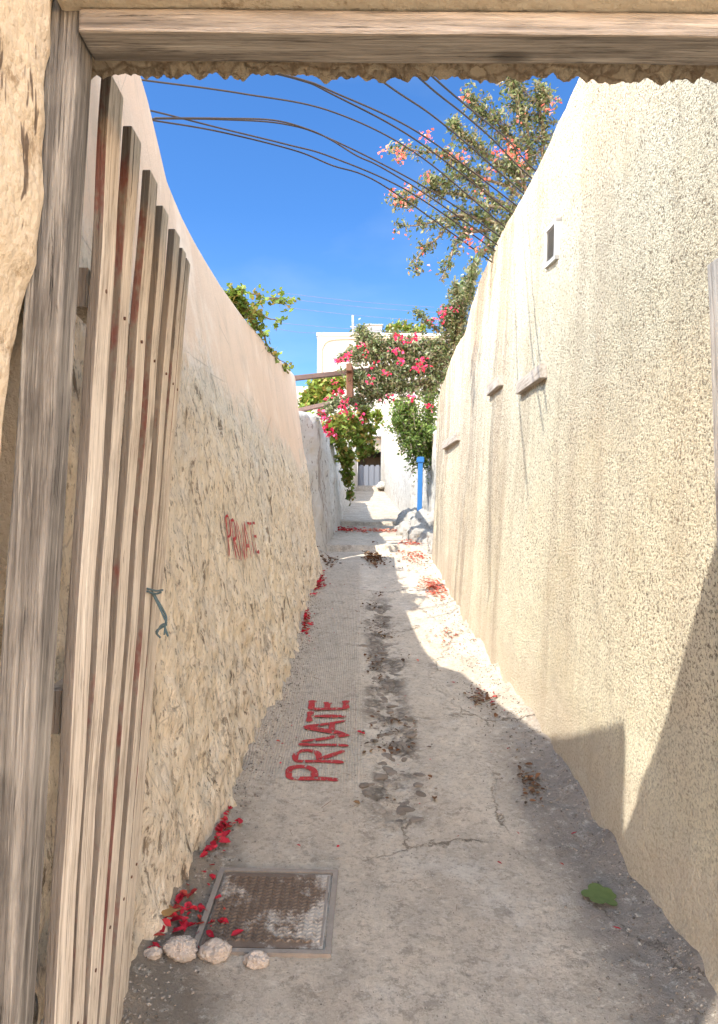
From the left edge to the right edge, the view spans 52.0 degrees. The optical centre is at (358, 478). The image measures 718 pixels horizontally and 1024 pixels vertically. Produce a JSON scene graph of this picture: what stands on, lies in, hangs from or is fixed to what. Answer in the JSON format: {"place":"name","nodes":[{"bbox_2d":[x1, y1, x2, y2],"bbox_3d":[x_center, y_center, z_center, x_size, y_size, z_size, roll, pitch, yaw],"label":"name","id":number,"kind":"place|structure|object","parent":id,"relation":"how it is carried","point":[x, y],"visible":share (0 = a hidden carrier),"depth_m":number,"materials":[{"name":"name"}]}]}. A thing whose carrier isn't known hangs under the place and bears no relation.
{"place":"outdoors","nodes":[
{"label":"outdoors","id":0,"kind":"place"},
{"bbox_2d":[284,307,410,319],"bbox_3d":[0.156,-5.825,26.127,6.139,0.505,0.011,3,-6,-29],"label":"distant wire","id":1,"kind":"object","parent":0,"point":[347,314],"visible":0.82,"depth_m":25.79,"materials":[{"name":"grey"}]},
{"bbox_2d":[283,323,425,332],"bbox_3d":[0.033,-5.337,26.083,6.346,0.584,0.011,3,-6,-28],"label":"distant wire","id":2,"kind":"object","parent":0,"point":[346,328],"visible":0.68,"depth_m":25.67,"materials":[{"name":"grey"}]},
{"bbox_2d":[285,293,425,306],"bbox_3d":[0.156,-6.333,26.173,6.146,0.564,0.011,3,-6,-29],"label":"distant wire","id":3,"kind":"object","parent":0,"point":[356,301],"visible":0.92,"depth_m":25.95,"materials":[{"name":"grey"}]},
{"bbox_2d":[140,72,578,385],"label":"sky","id":4,"kind":"structure","parent":0,"point":[272,217],"materials":[{"name":"blue"}]},
{"bbox_2d":[300,300,434,312],"bbox_3d":[0.156,-6.146,26.156,6.144,0.542,0.011,3,-6,-29],"label":"distant wire","id":5,"kind":"object","parent":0,"point":[357,306],"visible":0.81,"depth_m":26.01,"materials":[{"name":"grey"}]},
{"bbox_2d":[366,324,382,332],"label":"roof unit","id":6,"kind":"structure","parent":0,"point":[379,327],"depth_m":31.17,"materials":[{"name":"white paint"}]},
{"bbox_2d":[119,487,717,1023],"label":"path","id":7,"kind":"structure","parent":0,"point":[400,895],"depth_m":2.76,"materials":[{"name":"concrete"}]},
{"bbox_2d":[143,946,162,959],"bbox_3d":[-0.610,1.403,2.181,0.057,0.036,0.045,0,-5,0],"label":"stone","id":8,"kind":"object","parent":7,"relation":"on","point":[153,952],"visible":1,"depth_m":2.17,"materials":[{"name":"stone"}]},
{"bbox_2d":[162,935,197,962],"bbox_3d":[-0.538,1.415,2.216,0.112,0.073,0.092,0,-5,0],"label":"stone","id":9,"kind":"object","parent":7,"relation":"on","point":[182,949],"visible":1,"depth_m":2.19,"materials":[{"name":"stone"}]},
{"bbox_2d":[147,883,243,947],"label":"fallen petals","id":10,"kind":"object","parent":7,"relation":"on","point":[180,896],"visible":0.94,"depth_m":2.34,"materials":[{"name":"red plant"}]},
{"bbox_2d":[161,905,181,916],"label":"fallen leaf","id":11,"kind":"object","parent":10,"relation":"on","point":[169,911],"visible":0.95,"depth_m":2.32,"materials":[{"name":"orange plant"}]},
{"bbox_2d":[184,836,224,909],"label":"fallen petals","id":12,"kind":"object","parent":7,"relation":"on","point":[205,852],"visible":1,"depth_m":2.65,"materials":[{"name":"red plant"}]},
{"bbox_2d":[197,937,232,963],"bbox_3d":[-0.432,1.417,2.211,0.103,0.064,0.078,0,-5,0],"label":"stone","id":13,"kind":"object","parent":7,"relation":"on","point":[215,950],"visible":1,"depth_m":2.19,"materials":[{"name":"stone"}]},
{"bbox_2d":[212,806,242,848],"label":"fallen petals","id":14,"kind":"object","parent":7,"relation":"on","point":[220,826],"visible":1,"depth_m":2.87,"materials":[{"name":"red plant"}]},
{"bbox_2d":[243,950,269,969],"bbox_3d":[-0.305,1.426,2.186,0.081,0.052,0.058,0,-5,0],"label":"stone","id":15,"kind":"object","parent":7,"relation":"on","point":[256,959],"visible":1,"depth_m":2.17,"materials":[{"name":"stone"}]},
{"bbox_2d":[195,867,337,957],"bbox_3d":[-0.291,1.423,2.424,0.424,0.037,0.424,0,4,1],"label":"manhole cover","id":16,"kind":"object","parent":7,"relation":"on","point":[272,912],"visible":0.96,"depth_m":2.40,"materials":[{"name":"metal"}]},
{"bbox_2d":[300,609,314,636],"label":"fallen petals","id":17,"kind":"object","parent":7,"relation":"on","point":[305,619],"visible":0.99,"depth_m":5.91,"materials":[{"name":"red plant"}]},
{"bbox_2d":[310,570,330,594],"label":"fallen petals","id":18,"kind":"object","parent":7,"relation":"on","point":[319,581],"visible":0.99,"depth_m":7.38,"materials":[{"name":"red plant"}]},
{"bbox_2d":[317,546,341,566],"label":"fallen petals","id":19,"kind":"object","parent":7,"relation":"on","point":[324,559],"visible":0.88,"depth_m":8.74,"materials":[{"name":"brown plant"}]},
{"bbox_2d":[336,526,373,531],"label":"fallen petals","id":20,"kind":"object","parent":7,"relation":"on","point":[345,529],"visible":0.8,"depth_m":11.99,"materials":[{"name":"red plant"}]},
{"bbox_2d":[294,363,426,411],"bbox_3d":[0.168,-1.281,9.980,2.326,0.756,2.251,0,-5,0],"label":"pergola","id":21,"kind":"object","parent":7,"relation":"on","point":[348,373],"visible":0.41,"depth_m":9.26,"materials":[{"name":"wood"}]},
{"bbox_2d":[359,782,368,788],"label":"cobble","id":22,"kind":"object","parent":7,"relation":"on","point":[364,785],"visible":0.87,"depth_m":3.26,"materials":[{"name":"stone"}]},
{"bbox_2d":[362,789,370,796],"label":"cobble","id":23,"kind":"object","parent":7,"relation":"on","point":[366,792],"visible":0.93,"depth_m":3.20,"materials":[{"name":"stone"}]},
{"bbox_2d":[347,527,396,532],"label":"fallen petals","id":24,"kind":"object","parent":7,"relation":"on","point":[378,530],"visible":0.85,"depth_m":11.86,"materials":[{"name":"red plant"}]},
{"bbox_2d":[360,541,387,567],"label":"leaf litter","id":25,"kind":"object","parent":7,"relation":"on","point":[371,556],"visible":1,"depth_m":8.96,"materials":[{"name":"brown plant"}]},
{"bbox_2d":[376,482,383,489],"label":"boulder","id":26,"kind":"object","parent":7,"relation":"on","point":[379,485],"visible":0.62,"depth_m":26.85,"materials":[{"name":"white stone"}]},
{"bbox_2d":[374,773,387,779],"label":"cobble","id":27,"kind":"object","parent":7,"relation":"on","point":[380,776],"visible":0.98,"depth_m":3.36,"materials":[{"name":"stone"}]},
{"bbox_2d":[381,753,392,756],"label":"cobble","id":28,"kind":"object","parent":7,"relation":"on","point":[385,754],"visible":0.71,"depth_m":3.61,"materials":[{"name":"stone"}]},
{"bbox_2d":[382,766,393,770],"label":"cobble","id":29,"kind":"object","parent":7,"relation":"on","point":[384,768],"visible":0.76,"depth_m":3.45,"materials":[{"name":"stone"}]},
{"bbox_2d":[386,769,397,775],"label":"cobble","id":30,"kind":"object","parent":7,"relation":"on","point":[389,772],"visible":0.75,"depth_m":3.42,"materials":[{"name":"stone"}]},
{"bbox_2d":[386,705,397,707],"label":"cobble","id":31,"kind":"object","parent":7,"relation":"on","point":[391,706],"visible":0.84,"depth_m":4.24,"materials":[{"name":"stone"}]},
{"bbox_2d":[369,553,430,567],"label":"leaf litter","id":32,"kind":"object","parent":7,"relation":"on","point":[403,557],"visible":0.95,"depth_m":8.85,"materials":[{"name":"plant"}]},
{"bbox_2d":[397,811,405,815],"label":"cobble","id":33,"kind":"object","parent":7,"relation":"on","point":[401,813],"visible":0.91,"depth_m":3.06,"materials":[{"name":"stone"}]},
{"bbox_2d":[396,521,409,535],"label":"boulder","id":34,"kind":"object","parent":7,"relation":"on","point":[403,527],"visible":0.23,"depth_m":11.11,"materials":[{"name":"stone"}]},
{"bbox_2d":[396,805,414,812],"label":"cobble","id":35,"kind":"object","parent":7,"relation":"on","point":[406,808],"visible":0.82,"depth_m":3.09,"materials":[{"name":"stone"}]},
{"bbox_2d":[396,507,416,525],"bbox_3d":[0.985,0.826,13.194,0.681,0.638,0.958,-2,-6,25],"label":"boulder","id":36,"kind":"object","parent":7,"relation":"on","point":[402,515],"visible":0.18,"depth_m":13.01,"materials":[{"name":"stone"}]},
{"bbox_2d":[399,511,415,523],"bbox_3d":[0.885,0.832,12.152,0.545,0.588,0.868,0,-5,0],"label":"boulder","id":37,"kind":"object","parent":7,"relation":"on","point":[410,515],"visible":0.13,"depth_m":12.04,"materials":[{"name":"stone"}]},
{"bbox_2d":[406,733,416,737],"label":"cobble","id":38,"kind":"object","parent":7,"relation":"on","point":[411,735],"visible":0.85,"depth_m":3.82,"materials":[{"name":"stone"}]},
{"bbox_2d":[395,538,435,581],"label":"fallen petals","id":39,"kind":"object","parent":7,"relation":"on","point":[415,543],"visible":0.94,"depth_m":9.31,"materials":[{"name":"plant"}]},
{"bbox_2d":[402,523,429,540],"bbox_3d":[0.845,0.849,10.458,0.502,0.457,0.493,0,-5,0],"label":"boulder","id":40,"kind":"object","parent":7,"relation":"on","point":[415,531],"visible":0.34,"depth_m":10.31,"materials":[{"name":"stone"}]},
{"bbox_2d":[409,817,423,821],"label":"cobble","id":41,"kind":"object","parent":7,"relation":"on","point":[415,819],"visible":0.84,"depth_m":3.00,"materials":[{"name":"stone"}]},
{"bbox_2d":[413,782,423,787],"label":"cobble","id":42,"kind":"object","parent":7,"relation":"on","point":[418,784],"visible":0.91,"depth_m":3.27,"materials":[{"name":"stone"}]},
{"bbox_2d":[413,772,425,776],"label":"cobble","id":43,"kind":"object","parent":7,"relation":"on","point":[419,774],"visible":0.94,"depth_m":3.37,"materials":[{"name":"stone"}]},
{"bbox_2d":[416,790,425,796],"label":"cobble","id":44,"kind":"object","parent":7,"relation":"on","point":[420,794],"visible":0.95,"depth_m":3.20,"materials":[{"name":"stone"}]},
{"bbox_2d":[409,508,433,529],"bbox_3d":[1.082,0.870,10.864,0.669,0.866,0.931,3,-6,-24],"label":"boulder","id":45,"kind":"object","parent":7,"relation":"on","point":[422,515],"visible":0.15,"depth_m":10.69,"materials":[{"name":"stone"}]},
{"bbox_2d":[417,457,423,510],"bbox_3d":[0.921,0.111,11.035,0.110,0.882,0.100,0,-5,0],"label":"blue post","id":46,"kind":"object","parent":45,"relation":"on","point":[420,461],"visible":0.87,"depth_m":11.01,"materials":[{"name":"paint"}]},
{"bbox_2d":[415,529,432,543],"bbox_3d":[0.976,0.881,9.953,0.415,0.402,0.491,3,-6,-28],"label":"boulder","id":47,"kind":"object","parent":7,"relation":"on","point":[426,537],"visible":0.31,"depth_m":9.83,"materials":[{"name":"stone"}]},
{"bbox_2d":[284,592,571,949],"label":"leaf litter","id":48,"kind":"object","parent":7,"relation":"on","point":[384,750],"visible":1,"depth_m":3.93,"materials":[{"name":"brown plant"}]},
{"bbox_2d":[427,542,432,553],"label":"boulder","id":49,"kind":"object","parent":7,"relation":"on","point":[429,550],"visible":0.16,"depth_m":9.46,"materials":[{"name":"stone"}]},
{"bbox_2d":[414,575,449,600],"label":"fallen petals","id":50,"kind":"object","parent":7,"relation":"on","point":[434,589],"visible":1,"depth_m":7.34,"materials":[{"name":"plant"}]},
{"bbox_2d":[416,620,475,660],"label":"fallen petals","id":51,"kind":"object","parent":7,"relation":"on","point":[443,639],"visible":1,"depth_m":5.60,"materials":[{"name":"plant"}]},
{"bbox_2d":[276,567,620,928],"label":"fallen petals","id":52,"kind":"object","parent":7,"relation":"on","point":[360,731],"visible":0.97,"depth_m":3.53,"materials":[{"name":"red plant"}]},
{"bbox_2d":[463,684,498,716],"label":"leaf litter","id":53,"kind":"object","parent":7,"relation":"on","point":[486,697],"visible":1,"depth_m":4.33,"materials":[{"name":"brown plant"}]},
{"bbox_2d":[508,747,545,806],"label":"leaf litter","id":54,"kind":"object","parent":7,"relation":"on","point":[532,789],"visible":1,"depth_m":3.30,"materials":[{"name":"brown plant"}]},
{"bbox_2d":[581,883,617,905],"bbox_3d":[0.813,1.405,2.487,0.120,0.026,0.118,0,-5,0],"label":"leaf","id":55,"kind":"object","parent":7,"relation":"on","point":[597,893],"visible":1,"depth_m":2.49,"materials":[{"name":"green plant"}]},
{"bbox_3d":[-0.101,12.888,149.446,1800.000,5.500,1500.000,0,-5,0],"label":"terrain","id":56,"kind":"structure","parent":0,"visible":0},
{"bbox_2d":[33,74,322,1023],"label":"plaster wall","id":57,"kind":"structure","parent":56,"relation":"on","point":[243,568],"depth_m":3.40,"materials":[{"name":"beige paint"}]},
{"bbox_2d":[40,76,189,1023],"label":"picket gate","id":58,"kind":"structure","parent":57,"relation":"attached to","point":[102,701],"depth_m":1.50,"materials":[{"name":"brown wood"}]},
{"bbox_2d":[146,588,168,637],"bbox_3d":[-0.526,0.345,1.895,0.037,0.133,0.076,-3,-6,37],"label":"twine","id":59,"kind":"object","parent":58,"relation":"attached to","point":[162,611],"visible":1,"depth_m":1.90,"materials":[{"name":"grey fabric"}]},
{"bbox_2d":[223,283,300,373],"bbox_3d":[-0.710,-1.333,6.401,0.456,0.480,2.266,0,-5,4],"label":"grape vine","id":60,"kind":"object","parent":57,"relation":"attached to","point":[239,300],"visible":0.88,"depth_m":5.85,"materials":[{"name":"green plant"}]},
{"bbox_2d":[296,386,318,417],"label":"outbuilding","id":61,"kind":"structure","parent":56,"relation":"on","point":[299,388],"depth_m":26.39,"materials":[{"name":"white paint"}]},
{"bbox_2d":[299,411,348,553],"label":"rubble wall","id":62,"kind":"structure","parent":56,"relation":"on","point":[330,503],"depth_m":9.45,"materials":[{"name":"white paint"}]},
{"bbox_2d":[297,370,354,414],"bbox_3d":[-0.563,-1.465,12.663,1.167,0.842,0.546,0,-5,0],"label":"grape vine","id":63,"kind":"object","parent":62,"relation":"on","point":[317,390],"visible":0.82,"depth_m":12.58,"materials":[{"name":"green plant"}]},
{"bbox_2d":[322,404,384,505],"bbox_3d":[0.009,-0.454,12.458,0.967,1.734,2.248,-1,-5,12],"label":"grape vine","id":64,"kind":"object","parent":62,"relation":"attached to","point":[354,430],"visible":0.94,"depth_m":12.31,"materials":[{"name":"green plant"}]},
{"bbox_2d":[348,454,356,492],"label":"garden wall","id":65,"kind":"structure","parent":56,"relation":"on","point":[354,467],"depth_m":26.41,"materials":[{"name":"white paint"}]},
{"bbox_2d":[0,0,717,665],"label":"doorway wall","id":66,"kind":"structure","parent":56,"relation":"on","point":[24,42],"depth_m":1.09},
{"bbox_2d":[0,0,717,1023],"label":"door frame","id":67,"kind":"object","parent":66,"relation":"attached to","point":[80,38],"visible":0.97,"depth_m":1.09,"materials":[{"name":"brown wood"}]},
{"bbox_2d":[316,332,452,485],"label":"white house","id":68,"kind":"structure","parent":56,"relation":"on","point":[369,468],"depth_m":30.54,"materials":[{"name":"paint"}]},
{"bbox_2d":[350,315,355,332],"bbox_3d":[-0.254,-6.566,31.716,0.254,0.976,0.089,0,-5,0],"label":"roof mast","id":69,"kind":"object","parent":68,"relation":"on","point":[352,326],"visible":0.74,"depth_m":31.69,"materials":[{"name":"grey metal"}]},
{"bbox_2d":[358,466,379,485],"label":"gate","id":70,"kind":"structure","parent":68,"relation":"in","point":[358,466],"depth_m":30.39,"materials":[{"name":"grey metal"}]},
{"bbox_2d":[382,318,403,332],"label":"roof plant","id":71,"kind":"object","parent":68,"relation":"on","point":[396,325],"visible":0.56,"depth_m":31.63,"materials":[{"name":"green plant"}]},
{"bbox_2d":[399,319,428,332],"bbox_3d":[2.370,-6.384,31.679,1.378,1.080,1.002,0,-5,0],"label":"roof plant","id":72,"kind":"object","parent":68,"relation":"on","point":[408,328],"visible":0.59,"depth_m":31.57,"materials":[{"name":"green plant"}]},
{"bbox_2d":[381,432,423,510],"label":"boundary wall","id":73,"kind":"structure","parent":56,"relation":"on","point":[400,489],"depth_m":18.53,"materials":[{"name":"white paint"}]},
{"bbox_2d":[422,430,436,511],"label":"back wall","id":74,"kind":"structure","parent":56,"relation":"on","point":[428,500],"depth_m":12.59,"materials":[{"name":"white paint"}]},
{"bbox_2d":[381,385,439,483],"bbox_3d":[0.961,-0.835,12.478,1.119,1.811,1.004,3,-6,-24],"label":"leafy bush","id":75,"kind":"object","parent":74,"relation":"on","point":[414,438],"visible":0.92,"depth_m":12.38,"materials":[{"name":"green plant"}]},
{"bbox_2d":[432,77,717,994],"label":"roughcast wall","id":76,"kind":"structure","parent":56,"relation":"on","point":[574,551],"depth_m":3.09,"materials":[{"name":"beige paint"}]},
{"bbox_2d":[152,120,491,262],"bbox_3d":[-0.188,-2.081,5.524,3.537,0.717,0.160,3,-6,-29],"label":"overhead cable","id":77,"kind":"object","parent":76,"relation":"attached to","point":[318,160],"visible":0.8,"depth_m":5.56,"materials":[{"name":"black rubber"}]},
{"bbox_2d":[141,79,504,227],"bbox_3d":[-0.035,-2.231,5.226,3.340,0.783,0.133,3,-6,-27],"label":"overhead cable","id":78,"kind":"object","parent":76,"relation":"attached to","point":[185,85],"visible":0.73,"depth_m":5.21,"materials":[{"name":"black rubber"}]},
{"bbox_2d":[150,110,495,251],"bbox_3d":[-0.177,-2.115,5.471,3.506,0.667,0.144,3,-6,-27],"label":"overhead cable","id":79,"kind":"object","parent":76,"relation":"attached to","point":[328,156],"visible":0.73,"depth_m":5.53,"materials":[{"name":"black rubber"}]},
{"bbox_2d":[154,117,497,245],"bbox_3d":[0.050,-2.147,5.438,3.147,0.707,0.146,3,-6,-30],"label":"overhead cable","id":80,"kind":"object","parent":76,"relation":"attached to","point":[330,140],"visible":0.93,"depth_m":5.36,"materials":[{"name":"black rubber"}]},
{"bbox_2d":[152,118,500,236],"bbox_3d":[-0.144,-2.205,5.423,3.500,0.723,0.130,3,-6,-25],"label":"overhead cable","id":81,"kind":"object","parent":76,"relation":"attached to","point":[349,148],"visible":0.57,"depth_m":5.57,"materials":[{"name":"black rubber"}]},
{"bbox_2d":[276,74,512,214],"bbox_3d":[0.308,-2.188,4.925,3.065,0.466,0.235,5,-7,-42],"label":"overhead cable","id":82,"kind":"object","parent":76,"relation":"attached to","point":[419,142],"visible":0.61,"depth_m":5.09,"materials":[{"name":"black rubber"}]},
{"bbox_2d":[278,73,517,206],"bbox_3d":[0.340,-2.222,4.901,3.017,0.434,0.228,5,-7,-41],"label":"overhead cable","id":83,"kind":"object","parent":76,"relation":"attached to","point":[336,93],"visible":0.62,"depth_m":4.96,"materials":[{"name":"black rubber"}]},
{"bbox_2d":[316,253,482,438],"bbox_3d":[0.761,-1.454,8.959,2.346,2.016,1.608,-3,-6,35],"label":"bougainvillea","id":84,"kind":"object","parent":76,"relation":"on","point":[430,362],"visible":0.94,"depth_m":9.15,"materials":[{"name":"green plant"}]},
{"bbox_2d":[442,432,459,448],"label":"wooden block","id":85,"kind":"structure","parent":76,"relation":"attached to","point":[451,440],"depth_m":7.50,"materials":[{"name":"grey wood"}]},
{"bbox_2d":[385,83,524,193],"bbox_3d":[0.608,-2.125,4.637,0.264,0.418,2.889,-3,-6,37],"label":"overhead cable","id":86,"kind":"object","parent":76,"relation":"attached to","point":[432,115],"visible":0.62,"depth_m":4.83,"materials":[{"name":"black rubber"}]},
{"bbox_2d":[377,77,561,282],"bbox_3d":[0.969,-2.542,6.337,1.640,1.922,0.759,0,-5,0],"label":"bougainvillea","id":87,"kind":"object","parent":76,"relation":"on","point":[542,95],"visible":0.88,"depth_m":6.27,"materials":[{"name":"green plant"}]},
{"bbox_2d":[417,77,531,178],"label":"overhead cable","id":88,"kind":"object","parent":76,"relation":"attached to","point":[459,110],"visible":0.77,"depth_m":4.67,"materials":[{"name":"black rubber"}]},
{"bbox_2d":[431,76,536,171],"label":"overhead cable","id":89,"kind":"object","parent":76,"relation":"attached to","point":[468,107],"visible":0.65,"depth_m":4.60,"materials":[{"name":"black rubber"}]},
{"bbox_2d":[486,375,503,395],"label":"wooden block","id":90,"kind":"structure","parent":76,"relation":"attached to","point":[494,385],"depth_m":5.51,"materials":[{"name":"grey wood"}]},
{"bbox_2d":[516,363,547,394],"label":"wooden block","id":91,"kind":"structure","parent":76,"relation":"attached to","point":[532,378],"depth_m":4.40,"materials":[{"name":"grey wood"}]},
{"bbox_2d":[544,217,561,268],"bbox_3d":[1.127,-1.366,4.279,0.040,0.269,0.292,0,-5,1],"label":"air vent","id":92,"kind":"object","parent":76,"relation":"attached to","point":[552,241],"visible":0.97,"depth_m":4.25,"materials":[{"name":"white paint"}]},
{"bbox_2d":[707,258,717,548],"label":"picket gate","id":93,"kind":"structure","parent":76,"relation":"attached to","point":[712,269],"depth_m":2.13,"materials":[{"name":"wood"}]}
]}

